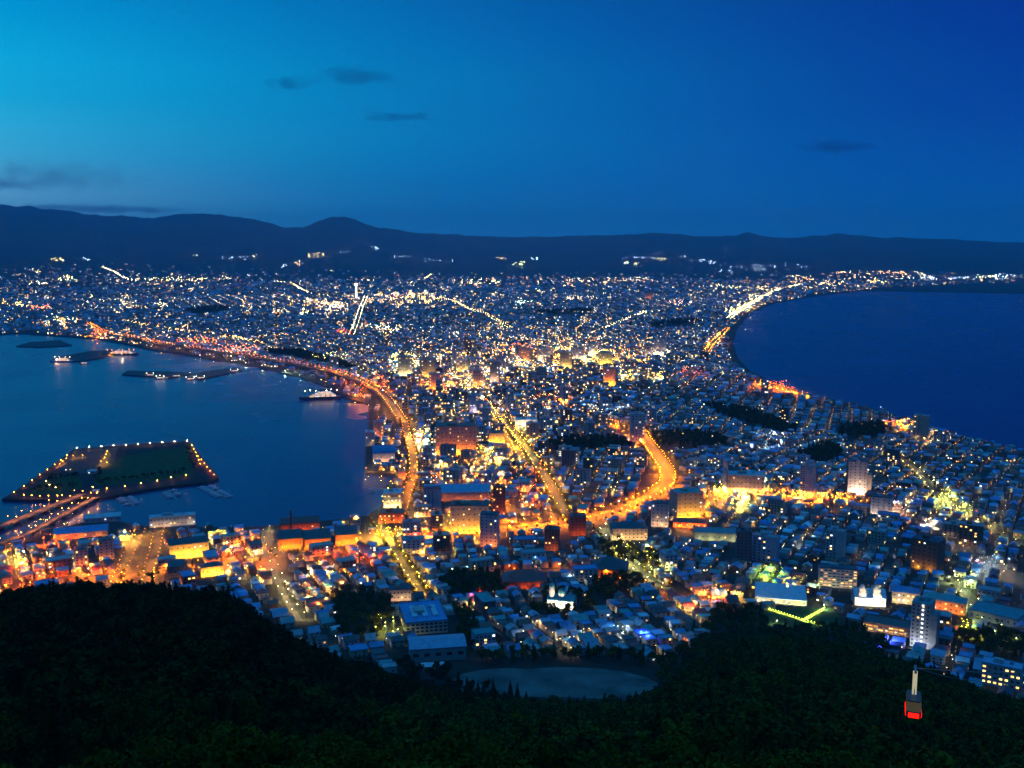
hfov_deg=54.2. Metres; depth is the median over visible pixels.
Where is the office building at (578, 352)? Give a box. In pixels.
[572,346,584,361]
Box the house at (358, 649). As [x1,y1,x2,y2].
[348,643,368,657]
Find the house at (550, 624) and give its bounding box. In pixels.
[542,621,556,633]
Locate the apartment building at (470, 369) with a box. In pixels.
[468,367,474,374]
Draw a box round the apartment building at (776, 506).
[767,497,785,517]
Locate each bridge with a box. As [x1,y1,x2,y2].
[0,493,87,529]
[0,496,98,543]
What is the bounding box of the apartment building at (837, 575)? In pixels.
[818,563,857,588]
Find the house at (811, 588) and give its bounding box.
[805,583,817,593]
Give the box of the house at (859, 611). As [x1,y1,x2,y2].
[852,607,864,619]
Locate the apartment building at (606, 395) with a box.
[600,392,610,402]
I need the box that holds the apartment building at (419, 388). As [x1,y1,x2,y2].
[412,386,422,391]
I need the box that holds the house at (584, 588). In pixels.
[576,585,587,595]
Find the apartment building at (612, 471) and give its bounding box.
[608,468,617,477]
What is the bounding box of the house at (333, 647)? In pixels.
[326,645,339,652]
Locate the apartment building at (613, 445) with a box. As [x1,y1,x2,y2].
[609,444,620,452]
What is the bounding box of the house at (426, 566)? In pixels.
[419,562,435,571]
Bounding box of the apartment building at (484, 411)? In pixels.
[479,406,490,419]
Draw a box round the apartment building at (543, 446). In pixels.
[538,437,548,457]
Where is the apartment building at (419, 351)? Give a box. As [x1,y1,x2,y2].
[416,348,422,356]
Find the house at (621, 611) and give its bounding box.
[618,608,630,616]
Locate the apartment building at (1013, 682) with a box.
[981,655,1023,691]
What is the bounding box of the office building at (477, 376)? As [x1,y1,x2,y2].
[473,368,482,387]
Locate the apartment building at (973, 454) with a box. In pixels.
[965,451,982,459]
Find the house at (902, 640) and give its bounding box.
[892,636,905,647]
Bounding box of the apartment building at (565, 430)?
[561,426,569,440]
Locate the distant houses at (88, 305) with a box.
[0,263,1023,698]
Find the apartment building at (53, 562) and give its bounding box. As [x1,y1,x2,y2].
[45,554,71,569]
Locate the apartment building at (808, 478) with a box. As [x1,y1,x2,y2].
[800,462,816,497]
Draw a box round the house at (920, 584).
[910,581,922,591]
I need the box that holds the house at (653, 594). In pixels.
[646,589,659,600]
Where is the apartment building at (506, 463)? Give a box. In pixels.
[501,460,511,467]
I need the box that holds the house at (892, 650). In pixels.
[884,648,899,658]
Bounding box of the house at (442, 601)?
[439,598,447,605]
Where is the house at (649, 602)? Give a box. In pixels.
[644,601,657,609]
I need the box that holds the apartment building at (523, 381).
[520,378,526,386]
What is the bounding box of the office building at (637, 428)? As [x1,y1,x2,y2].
[629,411,645,443]
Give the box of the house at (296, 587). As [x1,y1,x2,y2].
[292,584,301,595]
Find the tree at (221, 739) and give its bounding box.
[204,722,265,760]
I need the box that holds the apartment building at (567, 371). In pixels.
[563,368,570,378]
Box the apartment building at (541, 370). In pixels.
[535,366,545,377]
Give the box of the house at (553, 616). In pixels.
[546,614,560,618]
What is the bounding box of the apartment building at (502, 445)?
[496,443,507,447]
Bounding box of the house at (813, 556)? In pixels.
[807,551,818,563]
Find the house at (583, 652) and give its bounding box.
[572,642,586,657]
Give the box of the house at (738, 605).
[730,602,741,610]
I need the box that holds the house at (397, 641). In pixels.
[389,634,404,647]
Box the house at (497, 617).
[492,614,505,624]
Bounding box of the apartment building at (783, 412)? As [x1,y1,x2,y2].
[779,405,788,421]
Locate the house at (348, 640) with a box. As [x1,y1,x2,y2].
[342,634,355,648]
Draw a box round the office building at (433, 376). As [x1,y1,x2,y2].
[428,372,442,389]
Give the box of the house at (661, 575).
[658,573,670,582]
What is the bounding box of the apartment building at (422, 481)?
[418,477,431,491]
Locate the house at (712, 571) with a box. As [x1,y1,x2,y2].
[709,568,722,577]
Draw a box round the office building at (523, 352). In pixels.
[518,346,529,361]
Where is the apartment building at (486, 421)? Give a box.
[482,417,491,426]
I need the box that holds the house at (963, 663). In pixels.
[956,661,968,672]
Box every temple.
[501,569,546,588]
[592,556,628,577]
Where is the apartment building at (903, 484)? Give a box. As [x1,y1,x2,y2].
[896,480,912,488]
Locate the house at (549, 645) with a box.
[543,643,557,653]
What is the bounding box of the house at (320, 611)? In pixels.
[314,608,329,620]
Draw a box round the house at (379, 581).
[373,578,386,589]
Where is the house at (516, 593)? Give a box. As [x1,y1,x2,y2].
[512,589,521,602]
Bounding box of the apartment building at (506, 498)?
[505,495,508,503]
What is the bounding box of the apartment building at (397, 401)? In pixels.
[394,399,400,403]
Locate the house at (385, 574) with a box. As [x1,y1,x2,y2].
[380,570,396,580]
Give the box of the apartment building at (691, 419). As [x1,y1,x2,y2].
[687,415,696,425]
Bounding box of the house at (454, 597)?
[451,593,464,601]
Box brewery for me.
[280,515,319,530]
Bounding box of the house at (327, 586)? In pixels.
[322,582,335,591]
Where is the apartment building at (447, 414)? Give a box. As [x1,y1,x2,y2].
[443,412,451,421]
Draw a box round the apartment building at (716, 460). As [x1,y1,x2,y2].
[710,454,726,468]
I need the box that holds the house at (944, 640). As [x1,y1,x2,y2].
[939,635,950,645]
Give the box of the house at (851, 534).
[846,532,854,540]
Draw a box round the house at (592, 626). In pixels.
[584,624,597,631]
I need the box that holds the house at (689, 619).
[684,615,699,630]
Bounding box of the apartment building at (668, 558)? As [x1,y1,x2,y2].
[659,548,677,570]
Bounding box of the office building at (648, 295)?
[644,292,651,298]
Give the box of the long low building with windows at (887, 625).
[863,613,910,636]
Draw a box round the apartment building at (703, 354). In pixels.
[700,351,707,358]
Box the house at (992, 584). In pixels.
[986,582,998,586]
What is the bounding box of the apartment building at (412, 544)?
[402,535,424,554]
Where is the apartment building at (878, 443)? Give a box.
[873,438,884,450]
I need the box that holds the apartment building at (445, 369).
[443,366,449,374]
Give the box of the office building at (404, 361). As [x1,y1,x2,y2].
[397,354,411,375]
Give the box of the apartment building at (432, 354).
[429,351,435,357]
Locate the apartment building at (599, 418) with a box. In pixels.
[593,412,607,427]
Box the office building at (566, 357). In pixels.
[559,350,572,368]
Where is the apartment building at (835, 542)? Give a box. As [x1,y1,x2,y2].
[825,526,846,559]
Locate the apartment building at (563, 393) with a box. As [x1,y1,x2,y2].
[560,385,567,402]
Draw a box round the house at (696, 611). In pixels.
[691,607,706,619]
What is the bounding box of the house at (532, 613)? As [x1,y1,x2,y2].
[527,610,539,620]
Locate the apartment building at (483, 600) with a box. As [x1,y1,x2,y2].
[474,591,495,614]
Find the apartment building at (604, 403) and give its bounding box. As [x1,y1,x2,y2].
[599,397,608,409]
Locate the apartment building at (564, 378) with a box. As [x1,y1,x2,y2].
[560,374,568,383]
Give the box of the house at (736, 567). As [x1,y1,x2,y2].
[728,561,743,573]
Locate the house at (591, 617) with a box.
[588,615,599,623]
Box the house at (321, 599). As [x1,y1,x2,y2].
[317,595,330,607]
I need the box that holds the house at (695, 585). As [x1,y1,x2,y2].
[690,583,702,591]
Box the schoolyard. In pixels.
[452,667,657,699]
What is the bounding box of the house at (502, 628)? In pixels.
[500,620,513,632]
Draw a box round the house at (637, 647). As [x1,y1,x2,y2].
[634,644,650,656]
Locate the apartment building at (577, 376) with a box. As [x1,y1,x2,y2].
[573,371,581,381]
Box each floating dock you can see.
[122,497,139,505]
[166,490,180,499]
[205,486,226,497]
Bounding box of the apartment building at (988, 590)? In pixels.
[977,584,1001,600]
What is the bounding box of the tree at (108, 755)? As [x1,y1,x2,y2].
[92,747,121,767]
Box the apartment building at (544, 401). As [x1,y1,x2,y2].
[538,398,548,403]
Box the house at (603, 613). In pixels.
[596,609,611,618]
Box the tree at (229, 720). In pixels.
[199,719,242,747]
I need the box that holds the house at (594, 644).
[590,642,605,655]
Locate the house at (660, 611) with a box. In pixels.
[652,605,667,616]
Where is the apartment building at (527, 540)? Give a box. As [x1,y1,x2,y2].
[513,535,536,545]
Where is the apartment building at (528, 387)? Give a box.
[526,385,533,389]
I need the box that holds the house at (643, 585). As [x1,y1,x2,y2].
[639,583,651,589]
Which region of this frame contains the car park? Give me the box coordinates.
[54,448,117,473]
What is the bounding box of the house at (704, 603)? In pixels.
[697,599,709,607]
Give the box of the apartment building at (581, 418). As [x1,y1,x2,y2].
[577,413,586,427]
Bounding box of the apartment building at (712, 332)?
[709,327,715,338]
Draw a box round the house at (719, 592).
[709,587,726,598]
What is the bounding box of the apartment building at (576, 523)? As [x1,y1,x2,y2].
[568,512,585,535]
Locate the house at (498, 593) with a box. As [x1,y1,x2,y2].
[495,590,507,596]
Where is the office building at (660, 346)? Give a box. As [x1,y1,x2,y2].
[653,338,666,355]
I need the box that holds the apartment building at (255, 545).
[247,539,262,554]
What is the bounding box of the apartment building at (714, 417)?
[708,414,721,421]
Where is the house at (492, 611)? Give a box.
[485,606,499,619]
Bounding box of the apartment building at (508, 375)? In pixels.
[505,372,513,380]
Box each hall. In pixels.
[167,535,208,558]
[388,583,410,600]
[424,483,490,500]
[694,526,735,541]
[755,581,806,605]
[968,600,1023,626]
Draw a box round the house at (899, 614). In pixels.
[891,611,904,618]
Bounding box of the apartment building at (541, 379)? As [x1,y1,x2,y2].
[538,376,545,384]
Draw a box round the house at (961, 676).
[950,672,963,679]
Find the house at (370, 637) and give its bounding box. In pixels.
[364,632,376,645]
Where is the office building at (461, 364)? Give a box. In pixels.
[455,358,467,371]
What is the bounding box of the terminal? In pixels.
[149,511,195,527]
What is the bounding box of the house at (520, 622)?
[516,618,530,628]
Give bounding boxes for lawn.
[92,447,193,485]
[758,607,840,630]
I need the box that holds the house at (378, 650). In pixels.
[371,647,385,659]
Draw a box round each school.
[399,600,447,634]
[609,521,647,539]
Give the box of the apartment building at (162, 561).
[157,554,175,570]
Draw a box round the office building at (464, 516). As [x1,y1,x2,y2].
[450,499,488,533]
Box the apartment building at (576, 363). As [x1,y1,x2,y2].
[572,358,581,370]
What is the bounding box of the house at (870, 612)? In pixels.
[866,611,879,614]
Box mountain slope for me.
[1,573,1023,767]
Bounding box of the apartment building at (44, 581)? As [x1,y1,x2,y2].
[34,578,59,587]
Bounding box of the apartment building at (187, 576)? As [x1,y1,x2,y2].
[179,569,195,584]
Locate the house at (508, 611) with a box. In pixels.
[500,607,513,618]
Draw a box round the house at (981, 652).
[979,650,993,656]
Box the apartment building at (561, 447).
[559,444,571,456]
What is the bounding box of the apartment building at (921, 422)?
[912,413,929,440]
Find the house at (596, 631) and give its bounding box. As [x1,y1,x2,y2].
[591,628,603,638]
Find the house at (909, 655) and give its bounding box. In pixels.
[906,654,922,661]
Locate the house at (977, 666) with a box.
[973,662,981,675]
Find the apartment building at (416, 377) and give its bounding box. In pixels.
[413,371,420,385]
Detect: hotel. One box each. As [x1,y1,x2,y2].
[422,396,433,412]
[436,422,475,454]
[469,393,477,412]
[489,430,504,442]
[722,458,764,494]
[891,586,920,604]
[922,592,967,614]
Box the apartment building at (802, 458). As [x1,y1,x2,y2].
[797,454,810,465]
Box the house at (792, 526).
[786,524,796,535]
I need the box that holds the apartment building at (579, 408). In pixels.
[575,404,583,413]
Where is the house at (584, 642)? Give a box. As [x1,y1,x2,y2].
[580,637,598,647]
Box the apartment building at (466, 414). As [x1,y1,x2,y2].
[460,412,472,419]
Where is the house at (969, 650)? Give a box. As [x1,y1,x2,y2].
[959,647,975,660]
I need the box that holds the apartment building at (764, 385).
[761,377,768,398]
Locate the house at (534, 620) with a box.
[530,614,545,625]
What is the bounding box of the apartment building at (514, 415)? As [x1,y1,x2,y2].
[511,412,518,420]
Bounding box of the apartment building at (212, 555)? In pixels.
[202,549,219,561]
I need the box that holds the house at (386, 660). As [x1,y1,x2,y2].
[379,659,391,666]
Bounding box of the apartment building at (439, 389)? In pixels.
[436,386,442,395]
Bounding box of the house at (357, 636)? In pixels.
[348,634,359,643]
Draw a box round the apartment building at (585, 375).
[582,372,590,380]
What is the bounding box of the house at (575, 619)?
[569,612,588,626]
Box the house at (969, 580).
[964,576,976,588]
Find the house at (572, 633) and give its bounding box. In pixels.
[568,630,581,637]
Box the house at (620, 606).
[614,603,627,613]
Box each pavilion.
[59,466,72,471]
[87,469,96,473]
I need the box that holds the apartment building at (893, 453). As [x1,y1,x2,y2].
[887,446,900,463]
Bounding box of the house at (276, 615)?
[270,608,288,621]
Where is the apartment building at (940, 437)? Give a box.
[933,432,947,443]
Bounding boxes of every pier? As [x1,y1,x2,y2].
[16,340,71,347]
[50,350,111,361]
[122,371,191,378]
[186,367,241,379]
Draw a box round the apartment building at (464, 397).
[462,390,467,402]
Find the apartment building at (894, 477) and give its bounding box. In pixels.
[888,472,903,482]
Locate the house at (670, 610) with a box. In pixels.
[667,607,679,615]
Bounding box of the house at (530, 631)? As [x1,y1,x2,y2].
[527,628,539,637]
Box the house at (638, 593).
[634,589,645,601]
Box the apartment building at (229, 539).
[220,532,240,545]
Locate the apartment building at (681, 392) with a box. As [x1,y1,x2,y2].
[677,390,684,395]
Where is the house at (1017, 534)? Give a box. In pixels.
[1013,530,1023,538]
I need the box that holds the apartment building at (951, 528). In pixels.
[943,520,958,538]
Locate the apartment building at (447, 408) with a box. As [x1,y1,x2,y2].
[443,405,452,415]
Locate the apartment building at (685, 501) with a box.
[669,487,703,517]
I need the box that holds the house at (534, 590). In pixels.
[529,587,540,597]
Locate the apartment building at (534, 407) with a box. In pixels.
[529,403,542,411]
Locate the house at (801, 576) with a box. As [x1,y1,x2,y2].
[792,572,805,582]
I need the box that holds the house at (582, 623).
[579,620,591,630]
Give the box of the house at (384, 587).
[377,584,388,592]
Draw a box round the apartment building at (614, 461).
[608,455,621,472]
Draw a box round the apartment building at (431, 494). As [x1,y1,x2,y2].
[422,485,440,510]
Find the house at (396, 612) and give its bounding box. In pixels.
[390,604,398,615]
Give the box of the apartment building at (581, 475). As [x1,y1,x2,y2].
[573,467,590,485]
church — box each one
[547,581,576,609]
[851,584,886,606]
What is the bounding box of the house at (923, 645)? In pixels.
[912,642,926,653]
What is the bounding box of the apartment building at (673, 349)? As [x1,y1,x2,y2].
[670,346,676,353]
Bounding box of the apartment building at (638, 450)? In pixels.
[630,448,643,454]
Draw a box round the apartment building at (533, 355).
[530,352,536,359]
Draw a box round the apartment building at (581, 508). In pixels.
[577,503,588,514]
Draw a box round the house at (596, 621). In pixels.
[592,618,606,625]
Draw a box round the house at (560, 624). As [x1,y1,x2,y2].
[556,620,571,628]
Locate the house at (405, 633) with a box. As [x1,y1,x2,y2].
[401,629,415,641]
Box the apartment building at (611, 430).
[604,428,615,433]
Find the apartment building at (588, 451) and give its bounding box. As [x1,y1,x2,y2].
[584,449,593,454]
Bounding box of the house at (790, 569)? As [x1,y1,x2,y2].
[782,566,793,576]
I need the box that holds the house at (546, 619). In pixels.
[538,617,550,628]
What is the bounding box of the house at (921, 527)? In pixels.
[917,525,931,534]
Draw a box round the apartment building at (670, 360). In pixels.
[666,356,675,364]
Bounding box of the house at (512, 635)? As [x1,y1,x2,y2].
[509,628,523,640]
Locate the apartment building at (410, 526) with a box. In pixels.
[402,517,420,535]
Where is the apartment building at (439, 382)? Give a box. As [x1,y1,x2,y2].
[436,378,442,386]
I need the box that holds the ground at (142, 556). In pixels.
[0,288,1023,607]
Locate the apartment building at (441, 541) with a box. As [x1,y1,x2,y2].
[433,530,449,552]
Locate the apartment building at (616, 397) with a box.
[612,393,621,402]
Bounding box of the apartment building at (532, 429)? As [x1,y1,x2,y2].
[526,421,538,439]
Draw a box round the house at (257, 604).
[248,602,260,610]
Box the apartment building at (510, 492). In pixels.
[505,488,517,496]
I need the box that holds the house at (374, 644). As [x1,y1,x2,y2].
[368,640,383,654]
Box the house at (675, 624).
[669,619,681,629]
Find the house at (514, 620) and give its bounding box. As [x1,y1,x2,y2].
[511,616,524,624]
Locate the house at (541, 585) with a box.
[539,583,549,590]
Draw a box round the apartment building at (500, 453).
[495,447,506,461]
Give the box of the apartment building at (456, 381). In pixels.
[452,379,458,386]
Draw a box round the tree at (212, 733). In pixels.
[194,720,254,752]
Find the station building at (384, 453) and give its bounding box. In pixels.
[372,445,394,461]
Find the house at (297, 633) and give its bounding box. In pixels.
[291,629,303,638]
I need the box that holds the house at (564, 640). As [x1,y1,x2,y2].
[562,636,570,646]
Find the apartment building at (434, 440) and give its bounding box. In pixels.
[433,435,435,445]
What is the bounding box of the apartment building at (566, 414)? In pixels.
[561,407,571,423]
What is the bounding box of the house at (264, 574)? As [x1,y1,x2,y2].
[258,571,271,581]
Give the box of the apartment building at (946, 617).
[935,610,951,629]
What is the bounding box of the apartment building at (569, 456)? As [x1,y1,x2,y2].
[562,447,575,468]
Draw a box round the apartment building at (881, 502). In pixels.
[870,493,892,513]
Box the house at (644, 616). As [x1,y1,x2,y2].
[637,612,648,621]
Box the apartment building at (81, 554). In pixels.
[74,545,87,565]
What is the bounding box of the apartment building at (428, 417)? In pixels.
[424,411,432,423]
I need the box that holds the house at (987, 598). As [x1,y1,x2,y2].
[980,595,994,602]
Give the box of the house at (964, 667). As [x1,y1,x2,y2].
[954,664,967,677]
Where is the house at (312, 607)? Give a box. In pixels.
[305,602,320,612]
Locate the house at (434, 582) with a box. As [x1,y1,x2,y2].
[430,579,442,589]
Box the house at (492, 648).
[487,646,502,659]
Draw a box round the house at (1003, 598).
[996,595,1010,605]
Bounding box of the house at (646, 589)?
[642,586,655,595]
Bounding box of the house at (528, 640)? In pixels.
[523,637,535,650]
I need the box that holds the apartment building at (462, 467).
[449,464,464,479]
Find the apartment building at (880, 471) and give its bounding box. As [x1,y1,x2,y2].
[868,466,884,475]
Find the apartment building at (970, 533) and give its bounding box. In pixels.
[958,520,984,546]
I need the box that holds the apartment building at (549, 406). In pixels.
[543,404,555,408]
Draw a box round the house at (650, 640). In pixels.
[641,634,656,645]
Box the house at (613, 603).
[609,601,620,610]
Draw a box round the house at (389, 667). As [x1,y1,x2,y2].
[381,661,396,673]
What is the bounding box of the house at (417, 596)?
[411,591,424,601]
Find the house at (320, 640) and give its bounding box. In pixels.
[314,634,327,647]
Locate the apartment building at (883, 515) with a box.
[877,511,899,521]
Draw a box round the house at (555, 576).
[549,571,560,582]
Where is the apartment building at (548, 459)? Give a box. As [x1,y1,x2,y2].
[541,456,553,464]
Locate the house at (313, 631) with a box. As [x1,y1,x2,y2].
[306,625,320,638]
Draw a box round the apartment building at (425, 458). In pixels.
[420,451,431,465]
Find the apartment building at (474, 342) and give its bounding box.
[471,339,476,346]
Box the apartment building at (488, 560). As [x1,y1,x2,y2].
[468,555,494,571]
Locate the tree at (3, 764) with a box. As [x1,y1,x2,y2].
[0,758,13,767]
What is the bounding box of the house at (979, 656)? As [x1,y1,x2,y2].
[974,654,990,658]
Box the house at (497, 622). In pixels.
[494,619,506,628]
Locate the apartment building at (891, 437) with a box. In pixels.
[886,434,895,441]
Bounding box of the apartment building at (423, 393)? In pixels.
[421,391,429,397]
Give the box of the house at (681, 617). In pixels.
[677,614,688,624]
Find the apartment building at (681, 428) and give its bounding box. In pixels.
[679,427,687,434]
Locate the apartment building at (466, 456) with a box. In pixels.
[461,448,472,463]
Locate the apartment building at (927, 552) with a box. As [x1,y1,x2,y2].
[910,533,945,571]
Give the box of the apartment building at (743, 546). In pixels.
[735,527,751,561]
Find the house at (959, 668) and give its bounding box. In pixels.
[952,666,964,678]
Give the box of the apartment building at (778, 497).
[767,495,782,502]
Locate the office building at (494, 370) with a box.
[490,359,499,381]
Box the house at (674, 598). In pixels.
[672,594,685,605]
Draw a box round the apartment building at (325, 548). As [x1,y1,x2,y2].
[308,541,333,556]
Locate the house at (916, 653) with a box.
[907,651,924,662]
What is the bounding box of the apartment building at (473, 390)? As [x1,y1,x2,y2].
[469,388,479,399]
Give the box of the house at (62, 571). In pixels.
[56,566,68,576]
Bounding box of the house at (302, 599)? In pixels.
[299,596,311,606]
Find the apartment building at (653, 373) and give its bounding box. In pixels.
[650,370,656,380]
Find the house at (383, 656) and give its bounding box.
[375,653,388,665]
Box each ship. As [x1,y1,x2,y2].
[51,356,72,361]
[102,348,138,354]
[299,388,340,399]
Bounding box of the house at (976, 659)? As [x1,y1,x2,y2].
[974,657,981,662]
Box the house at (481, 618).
[470,616,484,620]
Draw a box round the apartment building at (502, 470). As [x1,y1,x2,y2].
[496,465,508,475]
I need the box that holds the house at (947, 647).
[934,643,950,655]
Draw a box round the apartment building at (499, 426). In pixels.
[494,422,505,433]
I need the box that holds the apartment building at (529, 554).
[520,548,545,559]
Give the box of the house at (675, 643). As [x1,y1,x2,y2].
[673,640,685,653]
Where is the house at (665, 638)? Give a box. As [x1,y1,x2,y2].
[657,634,673,643]
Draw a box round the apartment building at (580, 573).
[572,564,597,581]
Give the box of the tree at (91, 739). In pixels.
[68,718,132,767]
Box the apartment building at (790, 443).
[784,439,795,447]
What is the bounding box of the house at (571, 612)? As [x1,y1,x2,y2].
[567,610,578,619]
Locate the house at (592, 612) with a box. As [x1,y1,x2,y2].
[583,610,595,614]
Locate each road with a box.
[13,551,304,589]
[115,534,143,582]
[122,336,406,422]
[145,530,162,583]
[264,530,302,621]
[334,507,566,547]
[351,297,366,335]
[372,520,425,595]
[395,423,416,523]
[405,461,529,474]
[407,386,592,424]
[456,303,508,327]
[473,433,673,535]
[491,410,522,457]
[499,418,569,521]
[500,570,710,602]
[554,400,592,417]
[597,528,669,589]
[608,422,628,436]
[680,494,847,532]
[706,329,728,352]
[729,285,797,318]
[754,383,809,396]
[885,452,1023,548]
[893,511,1023,588]
[941,569,1010,646]
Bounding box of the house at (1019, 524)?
[1015,521,1023,529]
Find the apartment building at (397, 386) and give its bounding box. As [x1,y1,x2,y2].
[389,383,400,390]
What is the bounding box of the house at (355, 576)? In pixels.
[352,573,363,584]
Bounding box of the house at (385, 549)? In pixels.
[378,546,390,554]
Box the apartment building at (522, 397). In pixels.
[516,395,528,401]
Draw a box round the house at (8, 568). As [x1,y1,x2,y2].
[0,565,12,574]
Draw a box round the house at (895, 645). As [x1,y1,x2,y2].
[889,641,901,651]
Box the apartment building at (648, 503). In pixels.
[644,501,651,509]
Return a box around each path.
[770,610,802,620]
[803,608,825,620]
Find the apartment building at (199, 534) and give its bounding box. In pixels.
[192,532,205,536]
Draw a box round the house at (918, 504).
[909,501,921,509]
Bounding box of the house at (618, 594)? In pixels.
[614,590,625,600]
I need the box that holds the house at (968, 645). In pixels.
[962,642,974,648]
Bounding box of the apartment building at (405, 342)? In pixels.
[402,336,408,348]
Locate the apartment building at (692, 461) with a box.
[686,457,697,466]
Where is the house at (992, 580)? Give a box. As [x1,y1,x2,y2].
[985,577,998,584]
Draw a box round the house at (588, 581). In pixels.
[584,577,596,585]
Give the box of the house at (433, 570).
[429,567,441,575]
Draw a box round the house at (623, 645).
[612,642,627,653]
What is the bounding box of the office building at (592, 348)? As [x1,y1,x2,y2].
[588,343,596,355]
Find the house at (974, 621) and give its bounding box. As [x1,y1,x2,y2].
[972,619,986,625]
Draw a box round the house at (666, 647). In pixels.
[656,644,672,654]
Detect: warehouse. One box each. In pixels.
[53,524,108,539]
[83,512,120,523]
[167,558,185,578]
[276,510,302,549]
[302,528,330,549]
[334,525,357,545]
[365,429,374,445]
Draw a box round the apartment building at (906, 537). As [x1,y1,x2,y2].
[900,532,917,545]
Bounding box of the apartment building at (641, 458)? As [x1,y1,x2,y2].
[636,453,647,466]
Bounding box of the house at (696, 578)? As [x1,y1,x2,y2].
[692,573,705,582]
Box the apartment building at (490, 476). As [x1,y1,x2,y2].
[484,469,495,489]
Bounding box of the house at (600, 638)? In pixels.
[598,634,609,644]
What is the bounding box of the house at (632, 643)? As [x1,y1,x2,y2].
[626,640,641,648]
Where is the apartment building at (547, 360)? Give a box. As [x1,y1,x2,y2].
[543,356,551,364]
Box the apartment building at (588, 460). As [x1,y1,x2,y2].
[583,454,594,476]
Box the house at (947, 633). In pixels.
[939,630,953,642]
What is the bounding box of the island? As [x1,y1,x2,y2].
[2,441,218,501]
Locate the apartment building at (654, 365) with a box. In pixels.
[649,362,658,371]
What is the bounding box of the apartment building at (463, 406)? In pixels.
[459,402,468,409]
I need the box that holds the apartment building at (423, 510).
[414,504,431,516]
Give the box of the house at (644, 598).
[639,594,651,605]
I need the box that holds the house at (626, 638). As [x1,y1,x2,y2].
[621,634,636,643]
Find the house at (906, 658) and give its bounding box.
[902,656,916,660]
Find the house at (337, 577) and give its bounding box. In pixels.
[332,572,347,586]
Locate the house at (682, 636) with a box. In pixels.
[677,631,694,640]
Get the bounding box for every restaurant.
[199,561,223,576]
[378,508,404,522]
[383,488,401,507]
[398,468,404,479]
[672,518,707,527]
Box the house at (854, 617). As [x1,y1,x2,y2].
[846,613,860,622]
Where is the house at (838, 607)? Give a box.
[833,602,844,612]
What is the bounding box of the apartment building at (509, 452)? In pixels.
[507,448,512,456]
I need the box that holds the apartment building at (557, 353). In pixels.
[554,350,561,358]
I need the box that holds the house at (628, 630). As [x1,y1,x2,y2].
[623,625,639,634]
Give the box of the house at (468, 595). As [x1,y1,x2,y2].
[464,592,474,600]
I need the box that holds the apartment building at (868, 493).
[864,490,877,501]
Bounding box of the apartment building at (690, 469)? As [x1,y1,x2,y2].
[686,466,699,473]
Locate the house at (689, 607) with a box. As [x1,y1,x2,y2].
[680,602,694,612]
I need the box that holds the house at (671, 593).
[667,588,678,600]
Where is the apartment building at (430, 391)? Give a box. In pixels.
[421,389,432,394]
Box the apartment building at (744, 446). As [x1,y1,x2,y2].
[738,444,749,451]
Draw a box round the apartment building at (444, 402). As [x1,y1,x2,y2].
[441,399,452,408]
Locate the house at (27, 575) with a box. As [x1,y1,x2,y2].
[20,571,32,581]
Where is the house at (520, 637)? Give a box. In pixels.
[514,630,529,644]
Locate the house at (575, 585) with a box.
[572,584,583,592]
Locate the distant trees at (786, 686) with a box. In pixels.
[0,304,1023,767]
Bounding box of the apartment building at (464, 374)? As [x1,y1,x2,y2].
[460,371,470,377]
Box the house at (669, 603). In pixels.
[660,600,676,606]
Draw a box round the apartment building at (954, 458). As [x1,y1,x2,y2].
[947,454,960,462]
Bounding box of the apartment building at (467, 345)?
[464,338,471,350]
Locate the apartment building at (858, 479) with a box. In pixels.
[845,458,871,494]
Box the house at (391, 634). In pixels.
[386,631,400,643]
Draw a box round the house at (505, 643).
[500,640,512,651]
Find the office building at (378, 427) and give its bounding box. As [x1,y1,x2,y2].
[374,419,383,437]
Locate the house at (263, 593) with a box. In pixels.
[258,589,268,599]
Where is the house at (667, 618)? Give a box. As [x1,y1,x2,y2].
[663,616,675,624]
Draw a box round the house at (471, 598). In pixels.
[470,596,473,605]
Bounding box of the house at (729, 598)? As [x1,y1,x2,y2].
[724,594,738,603]
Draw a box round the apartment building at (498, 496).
[492,483,505,514]
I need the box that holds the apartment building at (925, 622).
[909,595,939,649]
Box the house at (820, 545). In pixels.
[813,542,825,554]
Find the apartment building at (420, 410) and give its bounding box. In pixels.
[415,406,427,415]
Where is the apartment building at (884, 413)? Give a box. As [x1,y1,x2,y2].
[881,410,888,418]
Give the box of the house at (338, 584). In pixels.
[336,581,349,589]
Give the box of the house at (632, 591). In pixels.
[630,586,642,597]
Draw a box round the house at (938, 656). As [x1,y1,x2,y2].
[930,648,946,664]
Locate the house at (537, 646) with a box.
[528,643,540,655]
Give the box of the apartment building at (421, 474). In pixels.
[416,470,430,478]
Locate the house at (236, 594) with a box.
[230,591,238,598]
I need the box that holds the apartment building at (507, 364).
[504,362,512,366]
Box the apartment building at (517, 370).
[514,365,521,377]
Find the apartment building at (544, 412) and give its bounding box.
[539,409,549,423]
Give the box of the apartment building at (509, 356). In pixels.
[506,353,514,361]
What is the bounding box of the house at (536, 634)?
[531,629,544,643]
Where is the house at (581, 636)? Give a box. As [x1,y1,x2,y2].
[575,630,593,640]
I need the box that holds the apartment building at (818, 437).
[813,435,825,444]
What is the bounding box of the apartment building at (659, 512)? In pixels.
[651,499,669,526]
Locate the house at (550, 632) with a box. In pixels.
[547,627,557,636]
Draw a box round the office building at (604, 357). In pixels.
[598,351,612,363]
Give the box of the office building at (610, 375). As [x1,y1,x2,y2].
[603,366,616,385]
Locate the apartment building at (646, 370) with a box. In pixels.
[643,366,652,377]
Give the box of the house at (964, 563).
[957,560,969,570]
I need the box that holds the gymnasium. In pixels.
[407,633,466,661]
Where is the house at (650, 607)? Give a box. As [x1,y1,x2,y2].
[648,604,659,613]
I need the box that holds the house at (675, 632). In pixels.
[671,627,685,638]
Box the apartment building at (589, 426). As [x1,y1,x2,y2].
[585,420,594,437]

